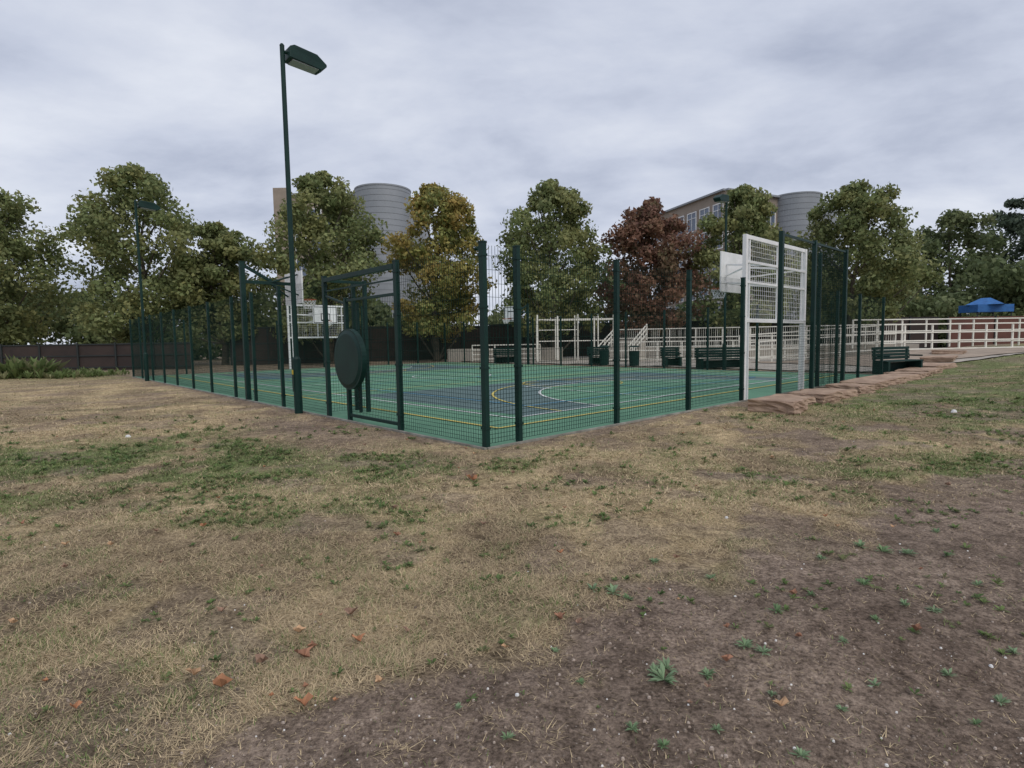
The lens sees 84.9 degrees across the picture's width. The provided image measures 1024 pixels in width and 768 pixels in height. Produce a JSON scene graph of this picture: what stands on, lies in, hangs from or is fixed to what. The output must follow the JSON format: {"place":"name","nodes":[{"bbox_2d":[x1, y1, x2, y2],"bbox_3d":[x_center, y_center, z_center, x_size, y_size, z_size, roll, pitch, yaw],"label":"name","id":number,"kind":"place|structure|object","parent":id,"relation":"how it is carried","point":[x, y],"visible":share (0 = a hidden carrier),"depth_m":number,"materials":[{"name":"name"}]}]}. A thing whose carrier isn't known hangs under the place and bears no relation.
{"place":"outdoors","nodes":[
{"label":"outdoors","id":0,"kind":"place"},
{"bbox_2d":[0,343,1023,767],"bbox_3d":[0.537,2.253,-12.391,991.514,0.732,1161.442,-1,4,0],"label":"ground","id":1,"kind":"structure","parent":0,"point":[980,533],"depth_m":3.52,"materials":[{"name":"brown soil"}]},
{"bbox_2d":[0,187,88,344],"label":"plane tree","id":2,"kind":"object","parent":1,"relation":"on","point":[15,252],"visible":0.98,"depth_m":44.00,"materials":[{"name":"green plant"}]},
{"bbox_2d":[0,354,129,378],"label":"tall weeds","id":3,"kind":"object","parent":1,"relation":"on","point":[17,368],"visible":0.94,"depth_m":29.51,"materials":[{"name":"green plant"}]},
{"bbox_2d":[0,342,190,370],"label":"timber fence","id":4,"kind":"object","parent":1,"relation":"on","point":[114,355],"visible":0.48,"depth_m":38.30,"materials":[{"name":"wood"}]},
{"bbox_2d":[54,162,218,343],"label":"plane tree","id":5,"kind":"object","parent":1,"relation":"on","point":[100,223],"visible":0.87,"depth_m":40.84,"materials":[{"name":"green plant"}]},
{"bbox_2d":[134,200,160,380],"bbox_3d":[-16.742,-4.233,26.060,1.059,8.340,0.380,-5,6,-42],"label":"floodlight lamp post","id":6,"kind":"object","parent":1,"relation":"on","point":[145,205],"visible":0.95,"depth_m":25.74,"materials":[{"name":"green metal"}]},
{"bbox_2d":[158,220,276,364],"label":"plane tree","id":7,"kind":"object","parent":1,"relation":"on","point":[218,283],"visible":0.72,"depth_m":43.18,"materials":[{"name":"green plant"}]},
{"bbox_2d":[279,43,326,413],"bbox_3d":[-4.721,-3.414,13.025,1.065,8.340,0.380,-5,6,-42],"label":"floodlight lamp post","id":8,"kind":"object","parent":1,"relation":"on","point":[298,57],"visible":0.98,"depth_m":12.70,"materials":[{"name":"green metal"}]},
{"bbox_2d":[273,188,354,315],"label":"walls","id":9,"kind":"structure","parent":1,"relation":"on","point":[279,194],"depth_m":78.47,"materials":[{"name":"beige concrete"}]},
{"bbox_2d":[295,208,349,324],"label":"window frames","id":10,"kind":"structure","parent":9,"relation":"attached to","point":[305,237],"depth_m":79.48,"materials":[{"name":"white paint"}]},
{"bbox_2d":[296,210,357,295],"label":"windows","id":11,"kind":"structure","parent":9,"relation":"attached to","point":[301,268],"depth_m":79.84,"materials":[{"name":"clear glass"}]},
{"bbox_2d":[250,170,388,363],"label":"plane tree","id":12,"kind":"object","parent":1,"relation":"on","point":[339,233],"visible":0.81,"depth_m":41.60,"materials":[{"name":"green plant"}]},
{"bbox_2d":[286,304,362,367],"bbox_3d":[-11.783,-3.108,36.472,5.150,4.120,2.632,-5,6,-42],"label":"goal with basketball hoop","id":13,"kind":"object","parent":1,"relation":"on","point":[315,319],"visible":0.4,"depth_m":35.88,"materials":[{"name":"white paint"}]},
{"bbox_2d":[229,325,488,364],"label":"site hoarding","id":14,"kind":"object","parent":1,"relation":"on","point":[309,355],"visible":0.41,"depth_m":48.01,"materials":[{"name":"wood"}]},
{"bbox_2d":[354,183,429,317],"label":"curved tower","id":15,"kind":"structure","parent":1,"relation":"on","point":[378,190],"depth_m":76.74,"materials":[{"name":"grey metal"}]},
{"bbox_2d":[354,188,410,301],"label":"cladding joints","id":16,"kind":"object","parent":15,"relation":"attached to","point":[385,224],"visible":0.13,"depth_m":76.37,"materials":[{"name":"grey metal"}]},
{"bbox_2d":[377,182,497,360],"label":"plane tree","id":17,"kind":"object","parent":1,"relation":"on","point":[451,219],"visible":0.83,"depth_m":43.57,"materials":[{"name":"green plant"}]},
{"bbox_2d":[8,403,978,708],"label":"fallen leaves","id":18,"kind":"object","parent":1,"relation":"on","point":[222,679],"visible":0.94,"depth_m":2.95,"materials":[{"name":"orange plant"}]},
{"bbox_2d":[132,362,879,449],"bbox_3d":[-2.774,-0.355,25.910,20.471,0.098,29.271,-5,6,-42],"label":"sports court","id":19,"kind":"object","parent":1,"relation":"on","point":[761,383],"visible":0.56,"depth_m":16.31,"materials":[{"name":"rubber"}]},
{"bbox_2d":[238,261,315,399],"bbox_3d":[-6.965,-1.589,16.917,1.226,3.970,2.113,10,12,68],"label":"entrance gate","id":20,"kind":"object","parent":19,"relation":"on","point":[274,283],"visible":0.76,"depth_m":16.14,"materials":[{"name":"green paint"},{"name":"green wire"}]},
{"bbox_2d":[323,263,397,425],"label":"entrance gate","id":21,"kind":"structure","parent":19,"relation":"on","point":[352,366],"depth_m":11.06,"materials":[{"name":"green metal"}]},
{"bbox_2d":[129,240,885,447],"bbox_3d":[-2.796,-1.860,25.790,20.396,3.098,29.214,-5,6,-42],"label":"sports court fence","id":22,"kind":"object","parent":19,"relation":"on","point":[483,310],"visible":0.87,"depth_m":12.23,"materials":[{"name":"green metal"}]},
{"bbox_2d":[502,304,529,364],"bbox_3d":[0.143,-3.183,35.904,2.113,3.970,1.226,-10,10,-63],"label":"basketball hoop post","id":23,"kind":"object","parent":19,"relation":"on","point":[508,314],"visible":0.71,"depth_m":36.16,"materials":[{"name":"metal"}]},
{"bbox_2d":[472,344,540,359],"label":"metal railing","id":24,"kind":"object","parent":1,"relation":"on","point":[506,349],"visible":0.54,"depth_m":42.87,"materials":[{"name":"white metal"}]},
{"bbox_2d":[0,395,1023,759],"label":"weeds","id":25,"kind":"object","parent":1,"relation":"on","point":[664,665],"visible":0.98,"depth_m":5.57,"materials":[{"name":"green plant"}]},
{"bbox_2d":[0,252,1023,359],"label":"background trees","id":26,"kind":"object","parent":1,"relation":"on","point":[1009,285],"visible":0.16,"depth_m":59.42,"materials":[{"name":"green plant"}]},
{"bbox_2d":[4,410,1023,767],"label":"stones","id":27,"kind":"object","parent":1,"relation":"on","point":[724,756],"visible":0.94,"depth_m":2.48,"materials":[{"name":"grey stone"}]},
{"bbox_2d":[491,178,612,350],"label":"plane tree","id":28,"kind":"object","parent":1,"relation":"on","point":[550,196],"visible":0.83,"depth_m":43.63,"materials":[{"name":"green plant"}]},
{"bbox_2d":[597,324,646,361],"bbox_3d":[7.752,-2.860,39.236,2.360,2.661,2.946,3,6,38],"label":"outdoor staircase","id":29,"kind":"structure","parent":1,"relation":"on","point":[643,345],"depth_m":39.33,"materials":[{"name":"concrete"}]},
{"bbox_2d":[593,196,714,345],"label":"copper beech tree","id":30,"kind":"object","parent":1,"relation":"on","point":[644,228],"visible":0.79,"depth_m":43.85,"materials":[{"name":"red plant"}]},
{"bbox_2d":[447,344,918,361],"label":"terrace wall","id":31,"kind":"structure","parent":1,"relation":"on","point":[469,352],"depth_m":42.62,"materials":[{"name":"concrete"}]},
{"bbox_2d":[489,316,938,356],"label":"fence","id":32,"kind":"object","parent":1,"relation":"on","point":[915,336],"visible":0.21,"depth_m":50.81,"materials":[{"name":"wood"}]},
{"bbox_2d":[653,190,777,312],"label":"building","id":33,"kind":"structure","parent":1,"relation":"on","point":[697,206],"depth_m":83.96,"materials":[{"name":"beige concrete"}]},
{"bbox_2d":[654,202,775,309],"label":"window frames","id":34,"kind":"structure","parent":33,"relation":"attached to","point":[704,234],"depth_m":83.57,"materials":[{"name":"white paint"}]},
{"bbox_2d":[656,204,774,318],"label":"windows","id":35,"kind":"structure","parent":33,"relation":"attached to","point":[717,214],"depth_m":83.08,"materials":[{"name":"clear glass"}]},
{"bbox_2d":[660,188,780,214],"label":"roof parapet","id":36,"kind":"structure","parent":33,"relation":"on","point":[703,197],"depth_m":82.66,"materials":[{"name":"grey concrete"}]},
{"bbox_2d":[713,194,728,369],"bbox_3d":[9.879,-4.700,26.481,1.059,8.340,0.380,-5,6,-42],"label":"floodlight lamp post","id":37,"kind":"object","parent":1,"relation":"on","point":[722,198],"visible":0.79,"depth_m":26.54,"materials":[{"name":"metal"}]},
{"bbox_2d":[688,183,809,344],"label":"plane tree","id":38,"kind":"object","parent":1,"relation":"on","point":[750,205],"visible":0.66,"depth_m":43.68,"materials":[{"name":"green plant"}]},
{"bbox_2d":[620,324,896,347],"bbox_3d":[16.944,-3.257,39.868,18.519,1.655,0.124,0,5,12],"label":"metal railing","id":39,"kind":"object","parent":1,"relation":"on","point":[715,336],"visible":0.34,"depth_m":39.73,"materials":[{"name":"white metal"}]},
{"bbox_2d":[747,397,807,414],"bbox_3d":[5.659,0.463,11.938,0.991,0.301,1.096,2,4,40],"label":"stone slab","id":40,"kind":"object","parent":1,"relation":"on","point":[789,406],"depth_m":11.60,"materials":[{"name":"stone"}]},
{"bbox_2d":[712,231,848,399],"bbox_3d":[7.235,-1.825,16.003,5.150,4.120,2.632,-5,6,-42],"label":"goal with basketball hoop","id":41,"kind":"object","parent":1,"relation":"on","point":[734,267],"visible":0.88,"depth_m":15.33,"materials":[{"name":"white paint"}]},
{"bbox_2d":[764,394,815,404],"bbox_3d":[6.356,0.406,12.970,1.057,0.258,0.916,-4,7,-36],"label":"stone slab","id":42,"kind":"object","parent":1,"relation":"on","point":[810,400],"depth_m":12.94,"materials":[{"name":"stone"}]},
{"bbox_2d":[777,191,836,318],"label":"curved tower","id":43,"kind":"structure","parent":1,"relation":"on","point":[801,196],"depth_m":81.61,"materials":[{"name":"grey metal"}]},
{"bbox_2d":[777,196,822,308],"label":"cladding joints","id":44,"kind":"object","parent":43,"relation":"attached to","point":[798,219],"visible":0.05,"depth_m":81.58,"materials":[{"name":"grey metal"}]},
{"bbox_2d":[788,389,841,403],"bbox_3d":[7.390,0.323,13.661,1.143,0.308,0.888,-6,8,-41],"label":"stone slab","id":45,"kind":"object","parent":1,"relation":"on","point":[824,396],"depth_m":13.38,"materials":[{"name":"stone"}]},
{"bbox_2d":[800,388,857,398],"bbox_3d":[8.254,0.244,14.597,1.218,0.256,0.967,-2,3,-32],"label":"stone slab","id":46,"kind":"object","parent":1,"relation":"on","point":[847,393],"depth_m":14.38,"materials":[{"name":"stone"}]},
{"bbox_2d":[825,383,875,394],"bbox_3d":[9.422,0.150,15.567,1.331,0.297,0.932,-3,5,-42],"label":"stone slab","id":47,"kind":"object","parent":1,"relation":"on","point":[863,388],"depth_m":15.24,"materials":[{"name":"stone"}]},
{"bbox_2d":[839,378,888,390],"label":"stone slab","id":48,"kind":"structure","parent":1,"relation":"on","point":[879,384],"depth_m":16.61,"materials":[{"name":"stone"}]},
{"bbox_2d":[786,178,946,342],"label":"plane tree","id":49,"kind":"object","parent":1,"relation":"on","point":[863,206],"visible":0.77,"depth_m":43.46,"materials":[{"name":"green plant"}]},
{"bbox_2d":[860,375,906,384],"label":"stone slab","id":50,"kind":"structure","parent":1,"relation":"on","point":[893,380],"depth_m":17.84,"materials":[{"name":"stone"}]},
{"bbox_2d":[855,258,928,315],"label":"oak tree","id":51,"kind":"object","parent":1,"relation":"on","point":[918,297],"visible":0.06,"depth_m":66.34,"materials":[{"name":"green plant"}]},
{"bbox_2d":[872,346,923,373],"bbox_3d":[15.838,-0.983,22.988,2.400,1.088,0.660,-3,5,-24],"label":"park bench","id":52,"kind":"object","parent":1,"relation":"on","point":[891,365],"visible":0.77,"depth_m":23.21,"materials":[{"name":"green paint"}]},
{"bbox_2d":[881,373,921,380],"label":"stone slab","id":53,"kind":"structure","parent":1,"relation":"on","point":[911,377],"depth_m":19.23,"materials":[{"name":"stone"}]},
{"bbox_2d":[884,372,930,378],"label":"stone slab","id":54,"kind":"structure","parent":1,"relation":"on","point":[924,374],"depth_m":20.61,"materials":[{"name":"stone"}]},
{"bbox_2d":[895,367,942,374],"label":"stone slab","id":55,"kind":"structure","parent":1,"relation":"on","point":[926,369],"depth_m":22.22,"materials":[{"name":"stone"}]},
{"bbox_2d":[851,317,1023,348],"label":"metal railing","id":56,"kind":"object","parent":1,"relation":"on","point":[973,329],"visible":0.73,"depth_m":37.82,"materials":[{"name":"white metal"}]},
{"bbox_2d":[923,362,957,369],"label":"stone slab","id":57,"kind":"structure","parent":1,"relation":"on","point":[940,365],"depth_m":23.86,"materials":[{"name":"stone"}]},
{"bbox_2d":[890,208,1012,317],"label":"oak tree","id":58,"kind":"object","parent":1,"relation":"on","point":[959,221],"visible":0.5,"depth_m":69.24,"materials":[{"name":"green plant"}]},
{"bbox_2d":[946,316,996,347],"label":"posts and rails","id":59,"kind":"object","parent":1,"relation":"on","point":[948,329],"visible":0.57,"depth_m":48.69,"materials":[{"name":"metal"}]},
{"bbox_2d":[948,316,1023,347],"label":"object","id":60,"kind":"object","parent":1,"relation":"on","point":[990,335],"visible":0.61,"depth_m":48.67,"materials":[{"name":"white metal"}]},
{"bbox_2d":[958,298,1013,316],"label":"blue canopy","id":61,"kind":"object","parent":1,"relation":"on","point":[986,305],"visible":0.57,"depth_m":52.54,"materials":[{"name":"fabric"}]},
{"bbox_2d":[979,198,1023,278],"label":"cedar tree","id":62,"kind":"object","parent":1,"relation":"on","point":[1011,224],"visible":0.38,"depth_m":70.93,"materials":[{"name":"green plant"}]},
{"bbox_2d":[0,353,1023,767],"bbox_3d":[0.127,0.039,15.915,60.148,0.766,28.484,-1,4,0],"label":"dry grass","id":63,"kind":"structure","parent":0,"point":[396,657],"depth_m":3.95,"materials":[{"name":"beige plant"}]},
{"bbox_2d":[0,0,1023,344],"label":"sky","id":64,"kind":"structure","parent":0,"point":[622,103],"materials":[{"name":"grey"}]},
{"bbox_2d":[447,352,1023,371],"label":"plaza paving","id":65,"kind":"structure","parent":0,"point":[771,366],"depth_m":30.43,"materials":[{"name":"concrete"}]},
{"bbox_2d":[493,348,513,362],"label":"park bench","id":66,"kind":"object","parent":65,"relation":"on","point":[497,359],"visible":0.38,"depth_m":40.08,"materials":[{"name":"green paint"}]},
{"bbox_2d":[536,315,612,361],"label":"climbing frame","id":67,"kind":"object","parent":65,"relation":"on","point":[537,341],"visible":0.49,"depth_m":40.38,"materials":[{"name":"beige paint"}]},
{"bbox_2d":[587,347,609,364],"bbox_3d":[5.272,-1.722,34.161,1.300,1.088,0.660,-1,4,0],"label":"park bench","id":68,"kind":"object","parent":65,"relation":"on","point":[597,353],"visible":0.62,"depth_m":34.40,"materials":[{"name":"green paint"}]},
{"bbox_2d":[599,345,609,365],"bbox_3d":[5.530,-1.718,33.552,0.660,1.200,0.660,-1,4,0],"label":"litter bin","id":69,"kind":"object","parent":65,"relation":"on","point":[604,360],"visible":0.88,"depth_m":33.32,"materials":[{"name":"green paint"}]},
{"bbox_2d":[630,346,639,366],"bbox_3d":[7.033,-1.606,32.221,0.660,1.200,0.660,-1,4,0],"label":"litter bin","id":70,"kind":"object","parent":65,"relation":"on","point":[634,353],"visible":0.62,"depth_m":31.97,"materials":[{"name":"green metal"}]},
{"bbox_2d":[660,347,683,366],"bbox_3d":[8.815,-1.498,30.908,1.100,1.088,0.660,-1,4,-6],"label":"park bench","id":71,"kind":"object","parent":65,"relation":"on","point":[674,362],"visible":0.56,"depth_m":31.14,"materials":[{"name":"green paint"}]},
{"bbox_2d":[608,339,808,361],"bbox_3d":[12.714,-2.093,36.442,12.739,1.505,0.124,0,5,9],"label":"metal railing","id":72,"kind":"object","parent":65,"relation":"on","point":[733,345],"visible":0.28,"depth_m":36.56,"materials":[{"name":"white metal"}]},
{"bbox_2d":[695,347,746,368],"bbox_3d":[10.541,-1.296,28.155,2.600,1.088,0.660,-1,4,-6],"label":"park bench","id":73,"kind":"object","parent":65,"relation":"on","point":[702,355],"visible":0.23,"depth_m":28.36,"materials":[{"name":"green paint"}]},
{"bbox_2d":[758,346,1023,365],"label":"footpath","id":74,"kind":"structure","parent":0,"point":[975,352],"depth_m":28.09,"materials":[{"name":"beige concrete"}]},
{"bbox_2d":[738,325,877,361],"bbox_3d":[17.009,-2.262,32.423,7.264,2.125,0.123,0,5,16],"label":"metal railing","id":75,"kind":"object","parent":74,"relation":"on","point":[771,340],"visible":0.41,"depth_m":32.58,"materials":[{"name":"white metal"}]},
{"bbox_2d":[920,355,957,361],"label":"stone slab","id":76,"kind":"structure","parent":74,"relation":"on","point":[950,358],"depth_m":25.49,"materials":[{"name":"stone"}]},
{"bbox_2d":[931,350,966,353],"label":"stone slab","id":77,"kind":"structure","parent":74,"relation":"on","point":[948,351],"depth_m":27.49,"materials":[{"name":"stone"}]},
{"bbox_2d":[875,322,1023,349],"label":"metal railing","id":78,"kind":"object","parent":74,"relation":"on","point":[959,331],"visible":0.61,"depth_m":31.99,"materials":[{"name":"white metal"}]}
]}

